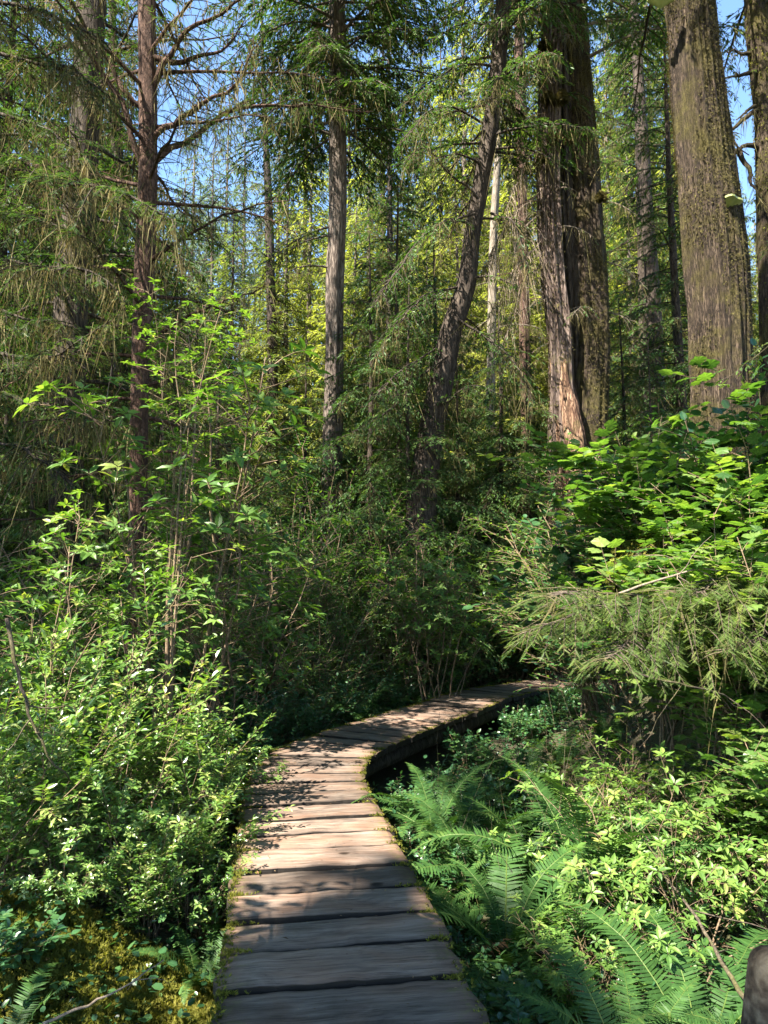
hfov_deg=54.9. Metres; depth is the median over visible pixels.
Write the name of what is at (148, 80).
conifer tree
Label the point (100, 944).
moss carpet
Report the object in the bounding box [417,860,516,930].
sword fern
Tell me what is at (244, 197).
conifer
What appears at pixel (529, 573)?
thicket shrub
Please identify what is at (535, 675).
thicket shrub
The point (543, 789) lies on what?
sword fern
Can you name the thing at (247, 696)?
thicket shrub
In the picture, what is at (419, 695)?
sword fern
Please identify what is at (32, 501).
conifer
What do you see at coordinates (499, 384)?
conifer
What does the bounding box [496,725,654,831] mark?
azalea shrub
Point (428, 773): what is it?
salal shrub
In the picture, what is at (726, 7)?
sky
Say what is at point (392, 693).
thicket shrub
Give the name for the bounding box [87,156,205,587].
conifer
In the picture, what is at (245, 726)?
thicket shrub
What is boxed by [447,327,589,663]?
conifer
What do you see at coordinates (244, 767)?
sword fern
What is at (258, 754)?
salal shrub
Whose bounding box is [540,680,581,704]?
salal shrub
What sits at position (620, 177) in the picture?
conifer
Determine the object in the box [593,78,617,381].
conifer
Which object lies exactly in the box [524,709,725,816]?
azalea shrub
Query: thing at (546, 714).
salal shrub
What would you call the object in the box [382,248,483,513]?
conifer
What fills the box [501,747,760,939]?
azalea shrub
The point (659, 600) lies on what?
young hemlock
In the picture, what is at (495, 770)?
salal shrub
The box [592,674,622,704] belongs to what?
salal shrub
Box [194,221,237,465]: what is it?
conifer
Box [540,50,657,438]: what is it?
conifer
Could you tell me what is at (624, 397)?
conifer
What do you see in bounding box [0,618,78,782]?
dead branch
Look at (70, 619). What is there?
sapling
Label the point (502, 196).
conifer
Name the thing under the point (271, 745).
sword fern
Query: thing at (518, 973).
salal shrub
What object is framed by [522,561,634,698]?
thicket shrub
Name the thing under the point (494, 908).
sword fern
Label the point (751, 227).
conifer
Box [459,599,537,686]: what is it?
thicket shrub
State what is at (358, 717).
sword fern
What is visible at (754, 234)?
conifer
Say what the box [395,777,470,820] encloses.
salal shrub
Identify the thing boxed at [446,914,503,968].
salal shrub
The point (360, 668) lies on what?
thicket shrub
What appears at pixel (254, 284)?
conifer
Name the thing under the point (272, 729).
thicket shrub
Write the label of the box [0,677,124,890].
leafy shrub
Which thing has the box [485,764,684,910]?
azalea shrub
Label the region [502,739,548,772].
salal shrub
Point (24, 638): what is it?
sapling
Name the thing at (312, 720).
thicket shrub
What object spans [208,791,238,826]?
salal shrub
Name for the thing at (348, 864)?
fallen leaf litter
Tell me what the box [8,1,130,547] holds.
conifer
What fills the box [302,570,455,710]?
thicket shrub
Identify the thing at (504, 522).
thicket shrub
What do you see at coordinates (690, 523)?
broadleaf shrub
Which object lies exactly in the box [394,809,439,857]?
salal shrub
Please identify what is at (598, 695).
salal shrub
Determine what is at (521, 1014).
salal shrub
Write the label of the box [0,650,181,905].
leafy shrub
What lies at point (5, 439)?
conifer
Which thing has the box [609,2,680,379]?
conifer
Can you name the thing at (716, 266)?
conifer tree
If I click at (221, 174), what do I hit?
conifer
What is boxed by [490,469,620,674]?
thicket shrub
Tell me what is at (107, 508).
conifer
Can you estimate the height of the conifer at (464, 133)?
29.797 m
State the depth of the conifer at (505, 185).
71.13 m
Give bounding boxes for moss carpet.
[0,879,215,1023]
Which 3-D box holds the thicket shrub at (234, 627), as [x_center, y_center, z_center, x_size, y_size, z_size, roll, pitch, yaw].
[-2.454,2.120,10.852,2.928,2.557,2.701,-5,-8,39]
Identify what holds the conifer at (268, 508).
on the ground at (438, 752)
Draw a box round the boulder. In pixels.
[741,945,767,1023]
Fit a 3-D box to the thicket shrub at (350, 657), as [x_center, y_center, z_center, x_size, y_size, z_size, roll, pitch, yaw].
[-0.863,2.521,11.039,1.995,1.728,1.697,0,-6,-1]
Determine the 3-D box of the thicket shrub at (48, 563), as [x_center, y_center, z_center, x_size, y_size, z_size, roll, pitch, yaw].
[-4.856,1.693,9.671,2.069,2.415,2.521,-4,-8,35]
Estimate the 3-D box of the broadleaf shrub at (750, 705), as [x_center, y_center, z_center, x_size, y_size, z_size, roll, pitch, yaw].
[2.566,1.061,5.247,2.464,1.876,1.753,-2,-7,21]
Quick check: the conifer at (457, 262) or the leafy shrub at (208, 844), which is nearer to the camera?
the leafy shrub at (208, 844)
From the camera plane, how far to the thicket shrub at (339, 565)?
13.27 m
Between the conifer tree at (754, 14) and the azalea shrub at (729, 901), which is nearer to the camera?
the azalea shrub at (729, 901)
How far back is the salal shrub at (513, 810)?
6.36 m
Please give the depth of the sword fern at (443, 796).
6.05 m
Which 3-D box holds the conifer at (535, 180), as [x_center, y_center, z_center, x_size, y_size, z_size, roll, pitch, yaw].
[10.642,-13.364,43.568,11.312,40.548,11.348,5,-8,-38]
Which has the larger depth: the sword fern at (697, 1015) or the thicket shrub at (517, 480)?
the thicket shrub at (517, 480)
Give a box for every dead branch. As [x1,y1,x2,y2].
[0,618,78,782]
[42,959,168,1023]
[615,806,767,998]
[619,537,747,594]
[626,671,766,747]
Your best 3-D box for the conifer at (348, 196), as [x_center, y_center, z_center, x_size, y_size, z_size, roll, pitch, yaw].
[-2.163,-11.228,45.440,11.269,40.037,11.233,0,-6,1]
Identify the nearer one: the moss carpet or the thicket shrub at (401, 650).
the moss carpet
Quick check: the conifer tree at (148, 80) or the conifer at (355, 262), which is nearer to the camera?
the conifer tree at (148, 80)
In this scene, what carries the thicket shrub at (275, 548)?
on the ground at (438, 752)
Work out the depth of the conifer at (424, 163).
40.14 m
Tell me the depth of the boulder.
1.35 m
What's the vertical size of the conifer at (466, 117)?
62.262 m
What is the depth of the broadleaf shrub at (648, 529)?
6.89 m
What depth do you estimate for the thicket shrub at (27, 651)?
8.19 m
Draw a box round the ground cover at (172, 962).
[0,656,767,1023]
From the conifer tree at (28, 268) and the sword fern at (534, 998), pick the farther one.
the conifer tree at (28, 268)
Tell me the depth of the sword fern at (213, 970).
3.92 m
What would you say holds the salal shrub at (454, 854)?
on the ground at (438, 752)
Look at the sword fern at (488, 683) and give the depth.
12.85 m
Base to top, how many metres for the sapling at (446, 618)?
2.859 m
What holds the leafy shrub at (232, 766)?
on the ground at (438, 752)
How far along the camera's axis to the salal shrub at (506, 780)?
7.30 m
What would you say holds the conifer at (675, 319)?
on the ground at (438, 752)
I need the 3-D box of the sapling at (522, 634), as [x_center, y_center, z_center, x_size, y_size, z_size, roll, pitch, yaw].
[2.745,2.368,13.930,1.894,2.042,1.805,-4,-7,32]
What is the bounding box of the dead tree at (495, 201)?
[444,109,546,514]
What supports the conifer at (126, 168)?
on the ground at (438, 752)
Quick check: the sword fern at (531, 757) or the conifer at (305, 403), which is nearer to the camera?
the sword fern at (531, 757)
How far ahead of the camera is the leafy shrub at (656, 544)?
6.70 m
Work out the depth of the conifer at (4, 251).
17.00 m
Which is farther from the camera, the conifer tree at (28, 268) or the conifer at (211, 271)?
the conifer at (211, 271)
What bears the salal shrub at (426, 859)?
on the ground at (438, 752)
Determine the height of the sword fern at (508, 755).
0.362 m
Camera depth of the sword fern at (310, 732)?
9.28 m
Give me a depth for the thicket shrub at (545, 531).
14.08 m
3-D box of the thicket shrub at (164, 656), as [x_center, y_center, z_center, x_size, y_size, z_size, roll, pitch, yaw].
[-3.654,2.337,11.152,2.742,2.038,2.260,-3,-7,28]
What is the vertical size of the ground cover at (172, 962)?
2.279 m
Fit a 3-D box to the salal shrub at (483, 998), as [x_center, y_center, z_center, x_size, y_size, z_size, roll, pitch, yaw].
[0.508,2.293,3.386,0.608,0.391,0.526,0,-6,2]
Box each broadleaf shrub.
[476,402,767,613]
[483,441,767,671]
[532,500,767,758]
[543,480,767,757]
[576,530,767,787]
[610,356,767,579]
[636,681,767,856]
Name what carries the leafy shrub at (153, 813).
on the ground at (438, 752)
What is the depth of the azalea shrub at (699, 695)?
5.37 m
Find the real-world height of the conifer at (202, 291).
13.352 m
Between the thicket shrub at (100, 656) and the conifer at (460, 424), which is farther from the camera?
the conifer at (460, 424)
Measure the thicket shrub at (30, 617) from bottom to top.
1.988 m
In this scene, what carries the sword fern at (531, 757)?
on the ground at (438, 752)
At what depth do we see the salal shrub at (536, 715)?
10.92 m
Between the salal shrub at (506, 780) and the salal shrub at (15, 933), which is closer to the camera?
the salal shrub at (15, 933)
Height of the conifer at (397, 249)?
12.687 m
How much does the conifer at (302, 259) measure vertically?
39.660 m
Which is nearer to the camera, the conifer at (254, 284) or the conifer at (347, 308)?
the conifer at (347, 308)
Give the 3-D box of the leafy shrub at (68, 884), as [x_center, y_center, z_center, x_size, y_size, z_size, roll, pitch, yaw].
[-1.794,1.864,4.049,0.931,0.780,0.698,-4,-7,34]
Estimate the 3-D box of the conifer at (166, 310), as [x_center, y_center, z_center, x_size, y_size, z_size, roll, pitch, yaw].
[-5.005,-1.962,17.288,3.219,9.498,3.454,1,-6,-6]
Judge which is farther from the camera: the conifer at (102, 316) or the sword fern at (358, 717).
the conifer at (102, 316)
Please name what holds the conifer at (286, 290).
on the ground at (438, 752)
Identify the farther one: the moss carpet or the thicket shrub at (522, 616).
the thicket shrub at (522, 616)
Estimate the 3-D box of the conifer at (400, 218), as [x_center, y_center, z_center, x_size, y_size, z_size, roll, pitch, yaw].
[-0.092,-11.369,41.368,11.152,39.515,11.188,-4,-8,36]
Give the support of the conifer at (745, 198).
on the ground at (438, 752)
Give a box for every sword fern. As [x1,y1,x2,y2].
[3,963,99,1023]
[130,921,225,1005]
[233,746,282,801]
[242,728,279,762]
[278,715,335,735]
[286,684,416,729]
[351,759,531,849]
[353,704,404,716]
[379,777,565,890]
[401,677,444,704]
[406,756,757,965]
[409,790,668,963]
[416,831,675,992]
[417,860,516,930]
[439,679,513,690]
[463,743,552,781]
[474,966,627,1023]
[477,738,577,804]
[482,936,699,1023]
[498,770,613,849]
[505,718,591,774]
[544,703,639,747]
[551,898,767,1023]
[606,941,751,1023]
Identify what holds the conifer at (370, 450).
on the ground at (438, 752)
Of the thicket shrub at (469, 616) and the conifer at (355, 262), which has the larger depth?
the conifer at (355, 262)
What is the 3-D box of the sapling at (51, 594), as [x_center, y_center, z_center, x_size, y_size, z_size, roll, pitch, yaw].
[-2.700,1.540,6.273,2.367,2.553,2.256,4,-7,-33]
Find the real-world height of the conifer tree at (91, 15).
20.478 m
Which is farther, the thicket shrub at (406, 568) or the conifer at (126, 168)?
the conifer at (126, 168)
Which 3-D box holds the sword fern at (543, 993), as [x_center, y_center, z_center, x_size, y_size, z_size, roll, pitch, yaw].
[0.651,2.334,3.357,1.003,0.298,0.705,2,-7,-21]
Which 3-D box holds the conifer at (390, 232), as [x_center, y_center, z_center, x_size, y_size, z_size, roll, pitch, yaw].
[0.067,-8.221,28.980,7.829,27.133,8.401,2,-6,-15]
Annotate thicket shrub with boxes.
[0,549,121,688]
[0,590,134,724]
[0,597,122,705]
[0,610,67,732]
[22,648,157,761]
[57,609,158,722]
[85,599,220,720]
[100,636,250,746]
[109,431,303,612]
[112,571,293,702]
[145,512,355,724]
[146,576,253,669]
[157,647,308,745]
[158,682,285,766]
[162,580,340,731]
[192,476,406,701]
[197,574,358,743]
[203,683,306,760]
[206,430,465,690]
[221,603,355,746]
[222,489,319,572]
[225,529,427,695]
[228,552,401,732]
[231,512,411,691]
[240,665,358,745]
[257,627,392,732]
[268,485,380,577]
[293,540,494,702]
[294,659,395,729]
[299,503,483,666]
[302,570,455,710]
[303,540,472,713]
[327,512,522,696]
[353,655,429,716]
[357,450,535,676]
[385,662,473,704]
[403,510,536,615]
[407,533,527,690]
[424,573,543,687]
[447,469,560,616]
[450,398,676,719]
[452,445,548,518]
[452,583,578,684]
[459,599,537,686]
[462,431,743,705]
[465,492,637,734]
[477,456,636,676]
[482,527,589,678]
[486,548,537,630]
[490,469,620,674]
[493,426,691,637]
[501,426,761,592]
[504,525,588,675]
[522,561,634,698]
[568,338,767,557]
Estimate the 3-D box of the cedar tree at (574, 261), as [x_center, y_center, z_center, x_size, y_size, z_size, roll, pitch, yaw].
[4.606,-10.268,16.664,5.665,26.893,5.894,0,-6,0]
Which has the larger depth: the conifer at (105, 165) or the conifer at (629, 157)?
the conifer at (629, 157)
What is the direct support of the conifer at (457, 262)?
on the ground at (438, 752)
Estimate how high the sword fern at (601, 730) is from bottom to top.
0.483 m
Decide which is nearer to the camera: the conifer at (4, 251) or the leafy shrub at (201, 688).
the leafy shrub at (201, 688)
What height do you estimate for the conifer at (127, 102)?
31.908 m
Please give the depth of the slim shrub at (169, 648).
7.02 m
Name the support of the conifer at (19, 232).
on the ground at (438, 752)
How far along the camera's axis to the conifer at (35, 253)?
25.70 m
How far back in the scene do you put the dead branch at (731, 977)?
3.51 m
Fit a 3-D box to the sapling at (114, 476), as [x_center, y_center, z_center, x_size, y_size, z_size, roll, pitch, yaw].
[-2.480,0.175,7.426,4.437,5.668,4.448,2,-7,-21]
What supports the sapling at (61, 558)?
on the ground at (438, 752)
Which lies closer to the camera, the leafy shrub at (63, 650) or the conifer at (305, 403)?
the leafy shrub at (63, 650)
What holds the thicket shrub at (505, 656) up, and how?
on the ground at (438, 752)
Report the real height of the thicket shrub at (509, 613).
4.333 m
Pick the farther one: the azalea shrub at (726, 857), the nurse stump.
the nurse stump
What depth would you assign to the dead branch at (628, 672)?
4.32 m
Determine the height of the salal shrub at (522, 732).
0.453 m
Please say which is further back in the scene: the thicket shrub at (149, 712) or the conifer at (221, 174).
the conifer at (221, 174)
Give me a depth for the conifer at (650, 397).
14.86 m
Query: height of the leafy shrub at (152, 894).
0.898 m
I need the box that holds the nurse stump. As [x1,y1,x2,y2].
[524,563,580,679]
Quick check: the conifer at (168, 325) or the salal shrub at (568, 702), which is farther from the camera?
the conifer at (168, 325)
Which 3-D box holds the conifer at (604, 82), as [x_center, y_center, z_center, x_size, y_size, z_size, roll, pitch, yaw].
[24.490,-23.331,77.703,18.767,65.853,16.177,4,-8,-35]
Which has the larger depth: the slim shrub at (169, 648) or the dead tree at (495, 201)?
the dead tree at (495, 201)
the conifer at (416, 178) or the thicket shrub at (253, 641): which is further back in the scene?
the conifer at (416, 178)
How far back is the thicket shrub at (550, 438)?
14.44 m
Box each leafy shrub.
[0,564,242,877]
[0,578,199,878]
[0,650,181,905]
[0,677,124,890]
[0,692,225,910]
[0,775,157,914]
[22,647,272,864]
[63,783,205,945]
[69,712,293,910]
[126,799,261,945]
[127,711,276,864]
[162,709,289,835]
[599,506,724,592]
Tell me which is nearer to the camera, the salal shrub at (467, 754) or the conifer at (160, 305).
the salal shrub at (467, 754)
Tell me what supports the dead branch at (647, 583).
attached to the young hemlock
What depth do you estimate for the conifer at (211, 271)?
46.09 m
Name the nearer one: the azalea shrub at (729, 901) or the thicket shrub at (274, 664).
the azalea shrub at (729, 901)
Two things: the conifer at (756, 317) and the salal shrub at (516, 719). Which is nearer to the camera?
the salal shrub at (516, 719)
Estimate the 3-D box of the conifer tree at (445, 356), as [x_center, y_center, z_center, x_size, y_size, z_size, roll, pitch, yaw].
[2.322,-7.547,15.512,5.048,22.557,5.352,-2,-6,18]
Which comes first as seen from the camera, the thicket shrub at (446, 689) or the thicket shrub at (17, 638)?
the thicket shrub at (17, 638)
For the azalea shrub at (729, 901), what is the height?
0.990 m
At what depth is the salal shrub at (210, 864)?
5.34 m
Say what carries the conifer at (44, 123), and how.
on the ground at (438, 752)
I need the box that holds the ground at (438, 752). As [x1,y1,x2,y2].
[0,550,767,1023]
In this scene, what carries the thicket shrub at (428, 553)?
on the ground at (438, 752)
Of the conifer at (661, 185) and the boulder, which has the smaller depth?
the boulder
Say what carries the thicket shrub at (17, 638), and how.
on the ground at (438, 752)
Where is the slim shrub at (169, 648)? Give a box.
[103,263,275,806]
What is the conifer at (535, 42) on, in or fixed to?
on the ground at (438, 752)
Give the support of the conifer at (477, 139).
on the ground at (438, 752)
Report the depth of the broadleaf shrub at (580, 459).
7.14 m
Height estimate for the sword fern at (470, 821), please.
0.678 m
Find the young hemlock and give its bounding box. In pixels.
[499,241,767,793]
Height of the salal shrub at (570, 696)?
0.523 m
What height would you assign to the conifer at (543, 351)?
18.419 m
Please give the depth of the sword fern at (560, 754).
8.06 m
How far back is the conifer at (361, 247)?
35.61 m
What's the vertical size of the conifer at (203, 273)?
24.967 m
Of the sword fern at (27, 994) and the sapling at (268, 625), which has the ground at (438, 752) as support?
the sapling at (268, 625)
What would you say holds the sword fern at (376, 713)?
on the ground at (438, 752)
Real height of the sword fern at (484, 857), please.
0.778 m
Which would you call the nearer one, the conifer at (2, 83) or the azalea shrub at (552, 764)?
the azalea shrub at (552, 764)
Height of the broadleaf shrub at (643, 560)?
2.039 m
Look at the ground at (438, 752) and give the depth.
6.01 m
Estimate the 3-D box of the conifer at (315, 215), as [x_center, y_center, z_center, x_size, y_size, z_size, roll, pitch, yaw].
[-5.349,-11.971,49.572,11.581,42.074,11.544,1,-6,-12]
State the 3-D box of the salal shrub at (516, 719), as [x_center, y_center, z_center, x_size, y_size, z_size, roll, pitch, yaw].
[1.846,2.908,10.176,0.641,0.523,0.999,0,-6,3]
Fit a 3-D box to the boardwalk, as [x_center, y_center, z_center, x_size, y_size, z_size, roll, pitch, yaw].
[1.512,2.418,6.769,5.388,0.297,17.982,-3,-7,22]
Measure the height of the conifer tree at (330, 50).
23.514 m
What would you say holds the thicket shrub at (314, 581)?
on the ground at (438, 752)
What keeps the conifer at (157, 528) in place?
on the ground at (438, 752)
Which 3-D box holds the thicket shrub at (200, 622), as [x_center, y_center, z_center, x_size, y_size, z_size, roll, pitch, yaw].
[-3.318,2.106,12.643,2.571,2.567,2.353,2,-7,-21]
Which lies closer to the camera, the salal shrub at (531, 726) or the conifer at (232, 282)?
the salal shrub at (531, 726)
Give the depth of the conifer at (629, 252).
29.18 m
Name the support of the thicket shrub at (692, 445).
on the ground at (438, 752)
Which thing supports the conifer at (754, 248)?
on the ground at (438, 752)
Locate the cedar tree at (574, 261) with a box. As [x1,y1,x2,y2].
[474,0,745,665]
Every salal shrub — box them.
[0,901,80,972]
[174,836,234,885]
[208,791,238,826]
[219,760,247,787]
[231,740,263,775]
[371,771,435,818]
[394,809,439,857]
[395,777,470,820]
[403,838,456,884]
[409,754,475,797]
[434,844,502,898]
[436,791,489,831]
[442,727,499,772]
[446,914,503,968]
[451,752,526,807]
[456,946,529,993]
[457,774,536,840]
[464,966,550,1023]
[465,754,525,795]
[487,989,599,1023]
[492,789,557,829]
[493,705,539,738]
[497,711,543,742]
[499,705,549,737]
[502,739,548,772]
[503,703,556,723]
[511,687,568,719]
[516,700,574,734]
[535,685,584,713]
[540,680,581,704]
[543,693,584,719]
[559,678,612,707]
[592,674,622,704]
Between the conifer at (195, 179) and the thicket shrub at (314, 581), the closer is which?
the thicket shrub at (314, 581)
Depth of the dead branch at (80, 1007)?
2.79 m
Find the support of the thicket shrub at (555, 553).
on the ground at (438, 752)
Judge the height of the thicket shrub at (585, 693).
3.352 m
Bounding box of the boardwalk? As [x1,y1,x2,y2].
[207,677,621,1023]
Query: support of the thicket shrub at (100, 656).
on the ground at (438, 752)
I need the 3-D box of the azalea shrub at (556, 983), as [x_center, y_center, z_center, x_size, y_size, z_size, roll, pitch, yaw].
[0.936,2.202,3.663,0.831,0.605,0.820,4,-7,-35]
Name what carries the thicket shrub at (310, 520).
on the ground at (438, 752)
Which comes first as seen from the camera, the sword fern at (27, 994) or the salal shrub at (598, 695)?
the sword fern at (27, 994)
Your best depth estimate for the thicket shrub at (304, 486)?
12.65 m
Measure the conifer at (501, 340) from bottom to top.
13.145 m
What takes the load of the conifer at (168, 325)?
on the ground at (438, 752)
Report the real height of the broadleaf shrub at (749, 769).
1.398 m
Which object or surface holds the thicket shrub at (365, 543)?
on the ground at (438, 752)
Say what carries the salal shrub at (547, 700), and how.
on the ground at (438, 752)
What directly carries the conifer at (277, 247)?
on the ground at (438, 752)
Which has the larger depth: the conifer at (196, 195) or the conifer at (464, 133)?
the conifer at (196, 195)
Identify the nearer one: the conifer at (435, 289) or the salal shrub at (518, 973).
the salal shrub at (518, 973)
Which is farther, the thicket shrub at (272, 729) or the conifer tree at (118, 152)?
the conifer tree at (118, 152)
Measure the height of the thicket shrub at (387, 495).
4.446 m
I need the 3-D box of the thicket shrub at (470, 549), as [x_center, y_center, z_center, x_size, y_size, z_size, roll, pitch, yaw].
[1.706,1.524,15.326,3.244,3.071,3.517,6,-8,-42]
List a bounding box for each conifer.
[0,0,63,551]
[0,0,127,626]
[0,0,214,595]
[0,11,47,641]
[0,15,47,563]
[0,279,121,655]
[0,306,148,720]
[0,306,219,705]
[3,123,159,589]
[3,196,110,579]
[3,348,266,751]
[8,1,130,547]
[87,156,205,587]
[93,1,171,466]
[97,77,137,359]
[111,242,223,605]
[119,327,312,698]
[128,110,228,514]
[128,222,206,492]
[152,178,240,511]
[158,270,241,590]
[180,192,227,367]
[182,152,254,488]
[193,218,266,584]
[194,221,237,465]
[201,85,259,412]
[202,239,316,595]
[205,181,350,594]
[207,117,265,479]
[223,234,486,716]
[225,342,382,604]
[232,115,314,502]
[234,240,278,419]
[241,140,364,511]
[248,63,328,469]
[271,181,519,640]
[273,249,382,557]
[287,5,464,551]
[290,30,380,480]
[290,207,325,360]
[297,206,384,501]
[300,285,514,722]
[314,137,405,480]
[318,213,546,580]
[319,1,435,405]
[345,228,422,471]
[377,46,483,447]
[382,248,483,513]
[393,144,437,361]
[393,303,568,641]
[394,27,473,414]
[394,331,530,618]
[399,0,535,486]
[403,186,518,505]
[432,0,547,481]
[432,42,483,272]
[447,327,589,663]
[449,235,547,506]
[454,125,548,519]
[471,0,548,476]
[480,40,539,422]
[505,31,615,353]
[511,79,546,337]
[530,243,639,529]
[534,0,690,519]
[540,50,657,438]
[589,0,689,437]
[592,4,637,272]
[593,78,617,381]
[598,46,668,316]
[603,156,689,458]
[604,341,690,666]
[605,7,760,488]
[608,298,679,483]
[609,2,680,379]
[611,1,759,418]
[617,111,757,411]
[728,94,756,300]
[745,150,758,366]
[748,223,757,363]
[748,242,760,419]
[752,304,761,433]
[754,302,760,418]
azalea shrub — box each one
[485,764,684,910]
[494,881,687,1023]
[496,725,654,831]
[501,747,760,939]
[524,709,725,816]
[532,802,767,987]
[583,739,767,924]
[648,781,767,940]
[662,619,767,744]
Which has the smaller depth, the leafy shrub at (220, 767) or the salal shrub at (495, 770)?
the leafy shrub at (220, 767)
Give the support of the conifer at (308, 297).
on the ground at (438, 752)
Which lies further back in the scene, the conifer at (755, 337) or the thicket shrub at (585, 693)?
the conifer at (755, 337)
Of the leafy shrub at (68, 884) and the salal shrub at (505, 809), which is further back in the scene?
the salal shrub at (505, 809)
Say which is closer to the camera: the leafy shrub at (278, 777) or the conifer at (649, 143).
the leafy shrub at (278, 777)
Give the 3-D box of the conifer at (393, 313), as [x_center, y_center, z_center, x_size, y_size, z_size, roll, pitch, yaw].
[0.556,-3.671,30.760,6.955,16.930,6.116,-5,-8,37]
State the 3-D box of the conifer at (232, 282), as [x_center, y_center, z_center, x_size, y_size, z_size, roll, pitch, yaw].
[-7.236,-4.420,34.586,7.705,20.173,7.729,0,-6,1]
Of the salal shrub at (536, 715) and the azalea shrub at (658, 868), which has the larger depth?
the salal shrub at (536, 715)
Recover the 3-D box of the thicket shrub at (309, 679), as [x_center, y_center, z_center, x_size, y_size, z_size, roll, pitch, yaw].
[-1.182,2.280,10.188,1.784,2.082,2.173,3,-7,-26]
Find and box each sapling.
[0,292,333,775]
[0,489,192,761]
[0,512,184,798]
[0,541,245,774]
[0,550,129,788]
[119,517,353,770]
[307,504,477,705]
[341,551,522,700]
[475,587,562,682]
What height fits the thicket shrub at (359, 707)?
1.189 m
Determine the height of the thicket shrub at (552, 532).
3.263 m
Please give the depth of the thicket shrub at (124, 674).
8.40 m
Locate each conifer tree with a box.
[0,0,194,585]
[0,0,256,706]
[0,0,372,760]
[45,0,211,601]
[201,0,473,604]
[210,0,325,537]
[347,0,616,689]
[471,4,548,514]
[477,0,761,537]
[589,0,758,486]
[656,0,767,487]
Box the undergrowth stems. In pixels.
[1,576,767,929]
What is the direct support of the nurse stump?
on the ground at (438, 752)
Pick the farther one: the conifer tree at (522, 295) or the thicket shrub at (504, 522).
the conifer tree at (522, 295)
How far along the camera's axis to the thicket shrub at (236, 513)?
16.07 m
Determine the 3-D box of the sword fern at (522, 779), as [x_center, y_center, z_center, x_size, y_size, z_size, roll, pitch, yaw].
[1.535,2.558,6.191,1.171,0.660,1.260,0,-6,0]
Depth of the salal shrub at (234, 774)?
7.10 m
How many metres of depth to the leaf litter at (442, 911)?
4.38 m
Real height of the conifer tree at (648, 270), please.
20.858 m
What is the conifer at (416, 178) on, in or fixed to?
on the ground at (438, 752)
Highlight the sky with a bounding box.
[0,0,757,457]
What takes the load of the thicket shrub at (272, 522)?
on the ground at (438, 752)
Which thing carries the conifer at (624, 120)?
on the ground at (438, 752)
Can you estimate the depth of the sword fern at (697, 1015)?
3.21 m
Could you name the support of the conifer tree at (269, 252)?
on the ground at (438, 752)
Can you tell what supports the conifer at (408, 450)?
on the ground at (438, 752)
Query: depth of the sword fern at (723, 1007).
3.33 m
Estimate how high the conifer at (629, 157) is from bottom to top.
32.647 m
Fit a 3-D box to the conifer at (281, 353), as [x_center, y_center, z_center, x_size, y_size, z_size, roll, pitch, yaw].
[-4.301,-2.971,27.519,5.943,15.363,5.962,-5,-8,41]
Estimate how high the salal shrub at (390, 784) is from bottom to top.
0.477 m
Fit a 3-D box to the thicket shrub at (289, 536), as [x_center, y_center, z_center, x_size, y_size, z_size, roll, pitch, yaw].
[-1.490,1.466,12.614,3.836,4.186,4.193,3,-7,-26]
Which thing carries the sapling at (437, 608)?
on the ground at (438, 752)
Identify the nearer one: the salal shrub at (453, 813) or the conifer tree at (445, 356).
the salal shrub at (453, 813)
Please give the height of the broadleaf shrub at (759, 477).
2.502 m
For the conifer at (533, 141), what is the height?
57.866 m
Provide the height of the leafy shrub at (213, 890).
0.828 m
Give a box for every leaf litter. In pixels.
[0,673,767,1022]
[227,682,539,1023]
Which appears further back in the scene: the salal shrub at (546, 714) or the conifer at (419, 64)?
the conifer at (419, 64)
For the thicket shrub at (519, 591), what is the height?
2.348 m
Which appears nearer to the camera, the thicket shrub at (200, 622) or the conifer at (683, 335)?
the thicket shrub at (200, 622)

